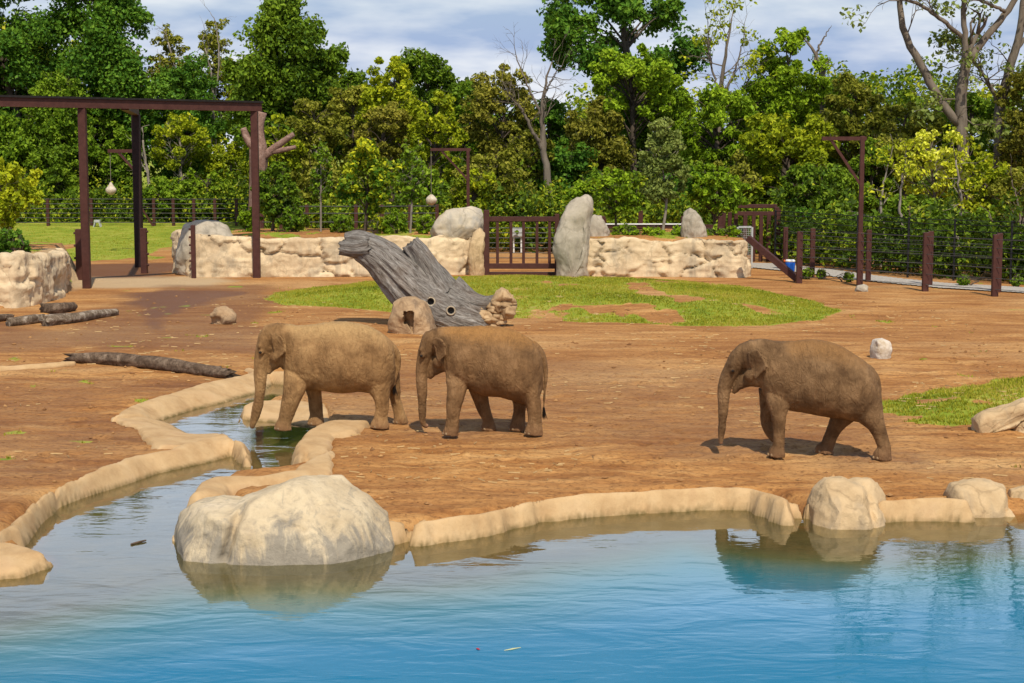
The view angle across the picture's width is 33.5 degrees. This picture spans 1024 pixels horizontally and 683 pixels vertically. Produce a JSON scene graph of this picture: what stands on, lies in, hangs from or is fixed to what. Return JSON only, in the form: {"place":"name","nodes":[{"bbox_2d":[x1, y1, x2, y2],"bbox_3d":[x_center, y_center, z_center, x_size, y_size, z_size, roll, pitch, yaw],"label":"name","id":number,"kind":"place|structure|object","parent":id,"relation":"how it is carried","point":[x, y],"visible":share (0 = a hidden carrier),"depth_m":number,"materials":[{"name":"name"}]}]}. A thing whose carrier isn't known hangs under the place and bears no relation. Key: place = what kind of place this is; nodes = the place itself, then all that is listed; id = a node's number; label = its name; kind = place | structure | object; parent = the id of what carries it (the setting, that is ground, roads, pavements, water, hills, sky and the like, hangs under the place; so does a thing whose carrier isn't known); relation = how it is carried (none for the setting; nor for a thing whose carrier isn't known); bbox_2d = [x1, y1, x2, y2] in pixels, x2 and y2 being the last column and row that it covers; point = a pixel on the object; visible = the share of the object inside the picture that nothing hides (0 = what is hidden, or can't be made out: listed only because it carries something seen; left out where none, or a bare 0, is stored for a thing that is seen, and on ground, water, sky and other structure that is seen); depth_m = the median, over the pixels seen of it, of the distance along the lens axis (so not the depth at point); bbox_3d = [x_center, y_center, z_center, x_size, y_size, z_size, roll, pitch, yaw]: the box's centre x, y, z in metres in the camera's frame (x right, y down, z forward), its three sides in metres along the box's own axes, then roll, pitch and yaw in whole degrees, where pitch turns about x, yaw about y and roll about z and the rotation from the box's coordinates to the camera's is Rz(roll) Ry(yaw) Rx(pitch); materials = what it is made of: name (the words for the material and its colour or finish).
{"place":"outdoors","nodes":[
{"label":"outdoors","id":0,"kind":"place"},
{"bbox_2d":[0,153,1023,622],"bbox_3d":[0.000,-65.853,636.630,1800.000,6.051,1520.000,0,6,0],"label":"ground","id":1,"kind":"structure","parent":0,"point":[92,553],"depth_m":37.99,"materials":[{"name":"brown soil"}]},
{"bbox_2d":[0,156,44,244],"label":"young tree","id":2,"kind":"object","parent":1,"relation":"on","point":[11,186],"visible":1,"depth_m":71.14,"materials":[{"name":"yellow plant"}]},
{"bbox_2d":[0,542,56,589],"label":"pond rim","id":3,"kind":"object","parent":1,"relation":"on","point":[21,566],"visible":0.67,"depth_m":25.28,"materials":[{"name":"beige concrete"}]},
{"bbox_2d":[0,0,57,178],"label":"oak tree","id":4,"kind":"object","parent":1,"relation":"on","point":[16,39],"visible":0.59,"depth_m":140.41,"materials":[{"name":"green plant"}]},
{"bbox_2d":[0,248,71,307],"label":"carved rock wall","id":5,"kind":"structure","parent":1,"relation":"on","point":[28,279],"depth_m":66.00,"materials":[{"name":"stone"}]},
{"bbox_2d":[0,107,78,182],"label":"tree","id":6,"kind":"object","parent":1,"relation":"on","point":[15,145],"visible":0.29,"depth_m":134.72,"materials":[{"name":"green plant"}]},
{"bbox_2d":[21,140,91,210],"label":"tree","id":7,"kind":"object","parent":1,"relation":"on","point":[51,167],"visible":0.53,"depth_m":132.89,"materials":[{"name":"green plant"}]},
{"bbox_2d":[20,68,100,181],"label":"tree","id":8,"kind":"object","parent":1,"relation":"on","point":[59,124],"visible":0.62,"depth_m":134.13,"materials":[{"name":"green plant"}]},
{"bbox_2d":[38,308,118,325],"bbox_3d":[-15.182,-0.907,60.200,0.538,0.449,4.410,3,7,23],"label":"log","id":9,"kind":"object","parent":1,"relation":"on","point":[57,319],"visible":0.99,"depth_m":59.42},
{"bbox_2d":[28,0,162,182],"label":"oak tree","id":10,"kind":"object","parent":1,"relation":"on","point":[97,47],"visible":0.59,"depth_m":137.75,"materials":[{"name":"green plant"}]},
{"bbox_2d":[87,110,145,199],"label":"tree","id":11,"kind":"object","parent":1,"relation":"on","point":[121,139],"visible":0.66,"depth_m":137.62,"materials":[{"name":"green plant"}]},
{"bbox_2d":[2,198,248,225],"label":"cable fence","id":12,"kind":"object","parent":1,"relation":"on","point":[153,213],"visible":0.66,"depth_m":127.60,"materials":[{"name":"brown paint"}]},
{"bbox_2d":[0,434,254,549],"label":"stream rim","id":13,"kind":"object","parent":1,"relation":"on","point":[27,529],"visible":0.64,"depth_m":32.00,"materials":[{"name":"beige concrete"}]},
{"bbox_2d":[0,95,262,288],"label":"steel gantry","id":14,"kind":"object","parent":1,"relation":"on","point":[131,106],"visible":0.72,"depth_m":76.29,"materials":[{"name":"metal"}]},
{"bbox_2d":[63,352,240,378],"bbox_3d":[-9.951,0.606,46.873,7.146,0.399,0.597,5,8,36],"label":"log","id":15,"kind":"object","parent":1,"relation":"on","point":[144,361],"visible":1,"depth_m":46.83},
{"bbox_2d":[131,176,198,219],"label":"tree","id":16,"kind":"object","parent":1,"relation":"on","point":[164,188],"visible":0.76,"depth_m":130.47,"materials":[{"name":"green plant"}]},
{"bbox_2d":[146,23,191,117],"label":"tree","id":17,"kind":"object","parent":1,"relation":"on","point":[173,40],"visible":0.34,"depth_m":142.10,"materials":[{"name":"green plant"}]},
{"bbox_2d":[111,416,228,448],"bbox_3d":[-7.178,2.435,37.064,3.012,1.276,5.852,-3,7,-26],"label":"stream rim","id":18,"kind":"object","parent":1,"relation":"on","point":[155,434],"visible":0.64,"depth_m":36.19,"materials":[{"name":"beige concrete"}]},
{"bbox_2d":[149,112,214,182],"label":"tree","id":19,"kind":"object","parent":1,"relation":"on","point":[173,128],"visible":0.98,"depth_m":134.53,"materials":[{"name":"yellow plant"}]},
{"bbox_2d":[141,51,230,179],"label":"tree","id":20,"kind":"object","parent":1,"relation":"on","point":[186,81],"visible":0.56,"depth_m":138.31,"materials":[{"name":"green plant"}]},
{"bbox_2d":[112,371,274,422],"bbox_3d":[-7.748,1.824,41.992,1.762,1.302,9.413,2,7,18],"label":"stream rim","id":21,"kind":"object","parent":1,"relation":"on","point":[203,398],"visible":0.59,"depth_m":41.78,"materials":[{"name":"beige concrete"}]},
{"bbox_2d":[175,220,232,274],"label":"boulder","id":22,"kind":"object","parent":1,"relation":"on","point":[207,227],"visible":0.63,"depth_m":81.86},
{"bbox_2d":[197,18,235,181],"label":"tree","id":23,"kind":"object","parent":1,"relation":"on","point":[213,44],"visible":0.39,"depth_m":142.59,"materials":[{"name":"green plant"}]},
{"bbox_2d":[194,140,249,198],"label":"tree","id":24,"kind":"object","parent":1,"relation":"on","point":[232,154],"visible":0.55,"depth_m":136.22,"materials":[{"name":"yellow plant"}]},
{"bbox_2d":[187,451,334,506],"bbox_3d":[-4.370,2.910,31.361,1.965,1.110,5.640,4,8,32],"label":"stream rim","id":25,"kind":"object","parent":1,"relation":"on","point":[323,464],"visible":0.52,"depth_m":30.83,"materials":[{"name":"beige concrete"}]},
{"bbox_2d":[240,111,296,209],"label":"dead tree","id":26,"kind":"object","parent":1,"relation":"on","point":[266,153],"visible":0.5,"depth_m":103.01,"materials":[{"name":"brown wood"}]},
{"bbox_2d":[250,160,299,230],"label":"young tree","id":27,"kind":"object","parent":1,"relation":"on","point":[271,209],"visible":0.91,"depth_m":87.20,"materials":[{"name":"green plant"}]},
{"bbox_2d":[248,113,308,195],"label":"tree","id":28,"kind":"object","parent":1,"relation":"on","point":[292,161],"visible":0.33,"depth_m":108.90,"materials":[{"name":"green plant"}]},
{"bbox_2d":[219,0,341,171],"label":"maple tree","id":29,"kind":"object","parent":1,"relation":"on","point":[275,71],"visible":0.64,"depth_m":118.59,"materials":[{"name":"green plant"}]},
{"bbox_2d":[236,400,330,431],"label":"stream slab","id":30,"kind":"structure","parent":1,"relation":"on","point":[269,415],"depth_m":39.57,"materials":[{"name":"beige concrete"}]},
{"bbox_2d":[174,475,394,575],"bbox_3d":[-3.632,3.203,26.878,3.687,2.043,2.407,0,6,0],"label":"boulder","id":31,"kind":"object","parent":1,"relation":"on","point":[306,525],"visible":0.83,"depth_m":26.06,"materials":[{"name":"stone"}]},
{"bbox_2d":[288,153,341,228],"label":"tree","id":32,"kind":"object","parent":1,"relation":"on","point":[308,164],"visible":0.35,"depth_m":105.04,"materials":[{"name":"green plant"}]},
{"bbox_2d":[284,97,348,227],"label":"tree","id":33,"kind":"object","parent":1,"relation":"on","point":[312,125],"visible":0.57,"depth_m":110.69,"materials":[{"name":"green plant"}]},
{"bbox_2d":[170,229,471,276],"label":"carved rock wall","id":34,"kind":"structure","parent":1,"relation":"on","point":[223,256],"depth_m":81.05,"materials":[{"name":"stone"}]},
{"bbox_2d":[430,206,483,238],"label":"boulder","id":35,"kind":"object","parent":34,"relation":"on","point":[465,222],"visible":0.89,"depth_m":82.30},
{"bbox_2d":[308,140,335,231],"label":"young tree","id":36,"kind":"object","parent":1,"relation":"on","point":[317,173],"visible":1,"depth_m":86.55,"materials":[{"name":"green plant"}]},
{"bbox_2d":[250,321,407,430],"bbox_3d":[-3.976,0.718,36.916,3.445,2.309,1.403,-1,6,-6],"label":"elephant","id":37,"kind":"object","parent":1,"relation":"on","point":[313,361],"visible":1,"depth_m":36.48},
{"bbox_2d":[289,420,370,464],"bbox_3d":[-3.957,2.518,34.804,1.755,1.111,6.640,1,6,8],"label":"stream rim","id":38,"kind":"object","parent":1,"relation":"on","point":[316,441],"visible":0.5,"depth_m":35.28,"materials":[{"name":"beige concrete"}]},
{"bbox_2d":[309,42,365,227],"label":"maple tree","id":39,"kind":"object","parent":1,"relation":"on","point":[335,54],"visible":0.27,"depth_m":122.21,"materials":[{"name":"green plant"}]},
{"bbox_2d":[324,84,378,210],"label":"tree","id":40,"kind":"object","parent":1,"relation":"on","point":[348,96],"visible":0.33,"depth_m":117.23,"materials":[{"name":"green plant"}]},
{"bbox_2d":[334,137,401,230],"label":"young tree","id":41,"kind":"object","parent":1,"relation":"on","point":[374,188],"visible":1,"depth_m":85.91,"materials":[{"name":"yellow plant"}]},
{"bbox_2d":[353,101,412,214],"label":"tree","id":42,"kind":"object","parent":1,"relation":"on","point":[383,124],"visible":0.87,"depth_m":109.64,"materials":[{"name":"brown plant"}]},
{"bbox_2d":[354,55,430,210],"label":"tree","id":43,"kind":"object","parent":1,"relation":"on","point":[385,90],"visible":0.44,"depth_m":113.83,"materials":[{"name":"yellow plant"}]},
{"bbox_2d":[394,138,428,232],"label":"young tree","id":44,"kind":"object","parent":1,"relation":"on","point":[405,182],"visible":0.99,"depth_m":85.46,"materials":[{"name":"green plant"}]},
{"bbox_2d":[388,296,436,334],"bbox_3d":[-3.267,-0.740,56.577,1.748,1.515,1.935,0,6,0],"label":"support stone","id":45,"kind":"object","parent":1,"relation":"on","point":[411,315],"visible":0.8,"depth_m":55.91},
{"bbox_2d":[338,230,516,326],"bbox_3d":[-2.870,-1.848,58.470,6.118,3.955,1.732,0,6,0],"label":"felled tree trunk","id":46,"kind":"object","parent":1,"relation":"on","point":[416,268],"visible":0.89,"depth_m":57.87,"materials":[{"name":"grey plant"}]},
{"bbox_2d":[396,46,466,210],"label":"tree","id":47,"kind":"object","parent":1,"relation":"on","point":[432,72],"visible":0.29,"depth_m":129.96,"materials":[{"name":"green plant"}]},
{"bbox_2d":[401,90,469,190],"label":"tree","id":48,"kind":"object","parent":1,"relation":"on","point":[438,126],"visible":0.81,"depth_m":108.81,"materials":[{"name":"green plant"}]},
{"bbox_2d":[443,80,499,168],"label":"tree","id":49,"kind":"object","parent":1,"relation":"on","point":[459,90],"visible":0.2,"depth_m":122.31,"materials":[{"name":"green plant"}]},
{"bbox_2d":[447,167,496,214],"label":"tree","id":50,"kind":"object","parent":1,"relation":"on","point":[479,186],"visible":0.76,"depth_m":101.05,"materials":[{"name":"green plant"}]},
{"bbox_2d":[416,325,547,435],"bbox_3d":[-0.636,0.807,36.157,2.822,2.302,1.378,0,6,-1],"label":"elephant","id":51,"kind":"object","parent":1,"relation":"on","point":[482,364],"visible":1,"depth_m":35.76},
{"bbox_2d":[449,147,536,215],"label":"tree","id":52,"kind":"object","parent":1,"relation":"on","point":[503,164],"visible":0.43,"depth_m":104.48,"materials":[{"name":"green plant"}]},
{"bbox_2d":[457,61,539,238],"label":"tree","id":53,"kind":"object","parent":1,"relation":"on","point":[484,106],"visible":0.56,"depth_m":113.17,"materials":[{"name":"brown plant"}]},
{"bbox_2d":[0,223,1023,467],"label":"grass","id":54,"kind":"structure","parent":1,"relation":"on","point":[754,295],"depth_m":65.29,"materials":[{"name":"plant"}]},
{"bbox_2d":[0,0,1023,205],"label":"woodland","id":55,"kind":"object","parent":1,"relation":"on","point":[905,94],"visible":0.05,"depth_m":145.96,"materials":[{"name":"plant"}]},
{"bbox_2d":[0,288,1023,514],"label":"soil clods","id":56,"kind":"object","parent":1,"relation":"on","point":[576,444],"visible":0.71,"depth_m":41.23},
{"bbox_2d":[6,293,1023,492],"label":"straw","id":57,"kind":"object","parent":1,"relation":"on","point":[546,469],"visible":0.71,"depth_m":43.98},
{"bbox_2d":[11,151,1023,281],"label":"undergrowth","id":58,"kind":"object","parent":1,"relation":"on","point":[537,206],"visible":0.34,"depth_m":99.28,"materials":[{"name":"green plant"}]},
{"bbox_2d":[483,210,558,274],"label":"gate","id":59,"kind":"structure","parent":1,"relation":"on","point":[523,220],"depth_m":81.96,"materials":[{"name":"brown paint"}]},
{"bbox_2d":[507,123,555,210],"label":"tree","id":60,"kind":"object","parent":1,"relation":"on","point":[520,140],"visible":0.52,"depth_m":107.75,"materials":[{"name":"green plant"}]},
{"bbox_2d":[492,24,580,245],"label":"bare tree","id":61,"kind":"object","parent":1,"relation":"on","point":[541,143],"visible":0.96,"depth_m":105.89,"materials":[{"name":"grey plant"}]},
{"bbox_2d":[519,96,576,227],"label":"tree","id":62,"kind":"object","parent":1,"relation":"on","point":[554,119],"visible":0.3,"depth_m":123.87,"materials":[{"name":"green plant"}]},
{"bbox_2d":[532,142,601,203],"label":"tree","id":63,"kind":"object","parent":1,"relation":"on","point":[565,164],"visible":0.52,"depth_m":108.30,"materials":[{"name":"green plant"}]},
{"bbox_2d":[552,194,593,276],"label":"standing stone","id":64,"kind":"object","parent":1,"relation":"on","point":[571,247],"visible":0.93,"depth_m":80.44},
{"bbox_2d":[405,487,797,554],"bbox_3d":[1.524,3.290,28.815,7.410,1.293,2.575,-2,7,-14],"label":"pond rim","id":65,"kind":"object","parent":1,"relation":"on","point":[771,512],"visible":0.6,"depth_m":28.99,"materials":[{"name":"beige concrete"}]},
{"bbox_2d":[563,95,639,183],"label":"tree","id":66,"kind":"object","parent":1,"relation":"on","point":[611,145],"visible":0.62,"depth_m":110.01,"materials":[{"name":"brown plant"}]},
{"bbox_2d":[590,166,642,230],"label":"young tree","id":67,"kind":"object","parent":1,"relation":"on","point":[623,197],"visible":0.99,"depth_m":86.16,"materials":[{"name":"green plant"}]},
{"bbox_2d":[536,0,714,206],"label":"oak tree","id":68,"kind":"object","parent":1,"relation":"on","point":[560,20],"visible":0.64,"depth_m":121.01,"materials":[{"name":"green plant"}]},
{"bbox_2d":[587,42,684,174],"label":"tree","id":69,"kind":"object","parent":1,"relation":"on","point":[657,83],"visible":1,"depth_m":111.60,"materials":[{"name":"green plant"}]},
{"bbox_2d":[635,116,692,229],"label":"young tree","id":70,"kind":"object","parent":1,"relation":"on","point":[662,149],"visible":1,"depth_m":85.10,"materials":[{"name":"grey plant"}]},
{"bbox_2d":[625,89,704,207],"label":"tree","id":71,"kind":"object","parent":1,"relation":"on","point":[641,139],"visible":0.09,"depth_m":116.76,"materials":[{"name":"green plant"}]},
{"bbox_2d":[587,236,750,277],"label":"carved rock wall","id":72,"kind":"structure","parent":1,"relation":"on","point":[624,256],"depth_m":81.01,"materials":[{"name":"stone"}]},
{"bbox_2d":[670,83,761,171],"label":"tree","id":73,"kind":"object","parent":1,"relation":"on","point":[701,141],"visible":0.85,"depth_m":108.40,"materials":[{"name":"green plant"}]},
{"bbox_2d":[687,161,750,226],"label":"young tree","id":74,"kind":"object","parent":1,"relation":"on","point":[711,198],"visible":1,"depth_m":87.01,"materials":[{"name":"green plant"}]},
{"bbox_2d":[679,0,778,131],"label":"poplar tree","id":75,"kind":"object","parent":1,"relation":"on","point":[751,62],"visible":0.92,"depth_m":116.41,"materials":[{"name":"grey plant"}]},
{"bbox_2d":[712,149,767,210],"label":"tree","id":76,"kind":"object","parent":1,"relation":"on","point":[740,167],"visible":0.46,"depth_m":101.94,"materials":[{"name":"green plant"}]},
{"bbox_2d":[722,204,780,261],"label":"steel corral","id":77,"kind":"object","parent":1,"relation":"on","point":[760,214],"visible":0.51,"depth_m":91.83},
{"bbox_2d":[741,26,837,175],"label":"tree","id":78,"kind":"object","parent":1,"relation":"on","point":[785,96],"visible":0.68,"depth_m":114.54,"materials":[{"name":"green plant"}]},
{"bbox_2d":[738,112,840,208],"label":"tree","id":79,"kind":"object","parent":1,"relation":"on","point":[775,140],"visible":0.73,"depth_m":102.28,"materials":[{"name":"green plant"}]},
{"bbox_2d":[717,339,891,460],"bbox_3d":[5.767,1.100,33.554,3.408,2.302,1.368,1,7,10],"label":"elephant","id":80,"kind":"object","parent":1,"relation":"on","point":[839,386],"visible":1,"depth_m":33.11},
{"bbox_2d":[771,161,864,225],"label":"tree","id":81,"kind":"object","parent":1,"relation":"on","point":[830,173],"visible":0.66,"depth_m":99.50,"materials":[{"name":"green plant"}]},
{"bbox_2d":[822,136,866,231],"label":"feeder crane","id":82,"kind":"object","parent":1,"relation":"on","point":[860,180],"visible":0.71,"depth_m":75.38,"materials":[{"name":"brown paint"}]},
{"bbox_2d":[807,476,885,537],"bbox_3d":[5.723,2.953,28.890,1.411,1.272,1.559,0,6,0],"label":"boulder","id":83,"kind":"object","parent":1,"relation":"on","point":[841,507],"visible":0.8,"depth_m":28.43,"materials":[{"name":"stone"}]},
{"bbox_2d":[819,68,885,168],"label":"tree","id":84,"kind":"object","parent":1,"relation":"on","point":[846,125],"visible":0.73,"depth_m":112.39,"materials":[{"name":"green plant"}]},
{"bbox_2d":[842,136,900,218],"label":"tree","id":85,"kind":"object","parent":1,"relation":"on","point":[872,201],"visible":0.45,"depth_m":104.93,"materials":[{"name":"green plant"}]},
{"bbox_2d":[783,227,1002,291],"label":"cable fence","id":86,"kind":"object","parent":1,"relation":"on","point":[869,238],"visible":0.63,"depth_m":77.78,"materials":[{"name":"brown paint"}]},
{"bbox_2d":[864,130,922,200],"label":"tree","id":87,"kind":"object","parent":1,"relation":"on","point":[884,137],"visible":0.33,"depth_m":105.72,"materials":[{"name":"green plant"}]},
{"bbox_2d":[774,210,1023,283],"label":"wire fence","id":88,"kind":"object","parent":1,"relation":"on","point":[908,241],"visible":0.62,"depth_m":80.37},
{"bbox_2d":[864,101,946,224],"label":"tree","id":89,"kind":"object","parent":1,"relation":"on","point":[888,115],"visible":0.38,"depth_m":110.48,"materials":[{"name":"green plant"}]},
{"bbox_2d":[796,231,1023,296],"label":"cable fence","id":90,"kind":"object","parent":1,"relation":"on","point":[926,254],"visible":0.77,"depth_m":72.65,"materials":[{"name":"brown paint"}]},
{"bbox_2d":[874,193,946,244],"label":"tree","id":91,"kind":"object","parent":1,"relation":"on","point":[892,203],"visible":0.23,"depth_m":97.31,"materials":[{"name":"green plant"}]},
{"bbox_2d":[839,0,1017,207],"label":"cottonwood tree","id":92,"kind":"object","parent":1,"relation":"on","point":[958,119],"visible":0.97,"depth_m":102.67,"materials":[{"name":"grey plant"}]},
{"bbox_2d":[879,497,977,531],"bbox_3d":[7.005,3.256,29.068,2.280,1.243,1.200,0,6,0],"label":"pond rim","id":93,"kind":"object","parent":1,"relation":"on","point":[940,513],"visible":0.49,"depth_m":28.78,"materials":[{"name":"beige concrete"}]},
{"bbox_2d":[892,129,971,227],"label":"tree","id":94,"kind":"object","parent":1,"relation":"on","point":[931,156],"visible":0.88,"depth_m":100.98,"materials":[{"name":"green plant"}]},
{"bbox_2d":[935,124,987,245],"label":"young tree","id":95,"kind":"object","parent":1,"relation":"on","point":[962,186],"visible":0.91,"depth_m":87.53,"materials":[{"name":"green plant"}]},
{"bbox_2d":[911,0,1023,213],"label":"cottonwood tree","id":96,"kind":"object","parent":1,"relation":"on","point":[949,39],"visible":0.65,"depth_m":108.39,"materials":[{"name":"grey plant"}]},
{"bbox_2d":[930,91,1005,188],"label":"tree","id":97,"kind":"object","parent":1,"relation":"on","point":[981,109],"visible":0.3,"depth_m":112.49,"materials":[{"name":"green plant"}]},
{"bbox_2d":[943,478,1007,525],"bbox_3d":[8.124,2.898,29.661,1.084,1.006,1.249,0,6,0],"label":"boulder","id":98,"kind":"object","parent":1,"relation":"on","point":[986,499],"visible":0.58,"depth_m":29.19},
{"bbox_2d":[953,151,1014,213],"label":"tree","id":99,"kind":"object","parent":1,"relation":"on","point":[980,170],"visible":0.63,"depth_m":99.90,"materials":[{"name":"green plant"}]},
{"bbox_2d":[971,397,1023,432],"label":"stone","id":100,"kind":"object","parent":1,"relation":"on","point":[1003,417],"visible":0.98,"depth_m":36.27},
{"bbox_2d":[987,166,1023,232],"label":"tree","id":101,"kind":"object","parent":1,"relation":"on","point":[1003,185],"visible":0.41,"depth_m":98.28,"materials":[{"name":"green plant"}]},
{"bbox_2d":[993,70,1023,194],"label":"tree","id":102,"kind":"object","parent":1,"relation":"on","point":[1012,144],"visible":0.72,"depth_m":106.65,"materials":[{"name":"green plant"}]},
{"bbox_2d":[0,538,1023,682],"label":"water","id":103,"kind":"structure","parent":0,"point":[692,610],"depth_m":22.39,"materials":[{"name":"liquid"}]},
{"bbox_2d":[0,0,1023,152],"label":"sky","id":104,"kind":"structure","parent":0,"point":[464,32],"materials":[{"name":"white"}]},
{"bbox_2d":[753,263,1023,291],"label":"gravel path","id":105,"kind":"structure","parent":0,"point":[833,272],"depth_m":78.18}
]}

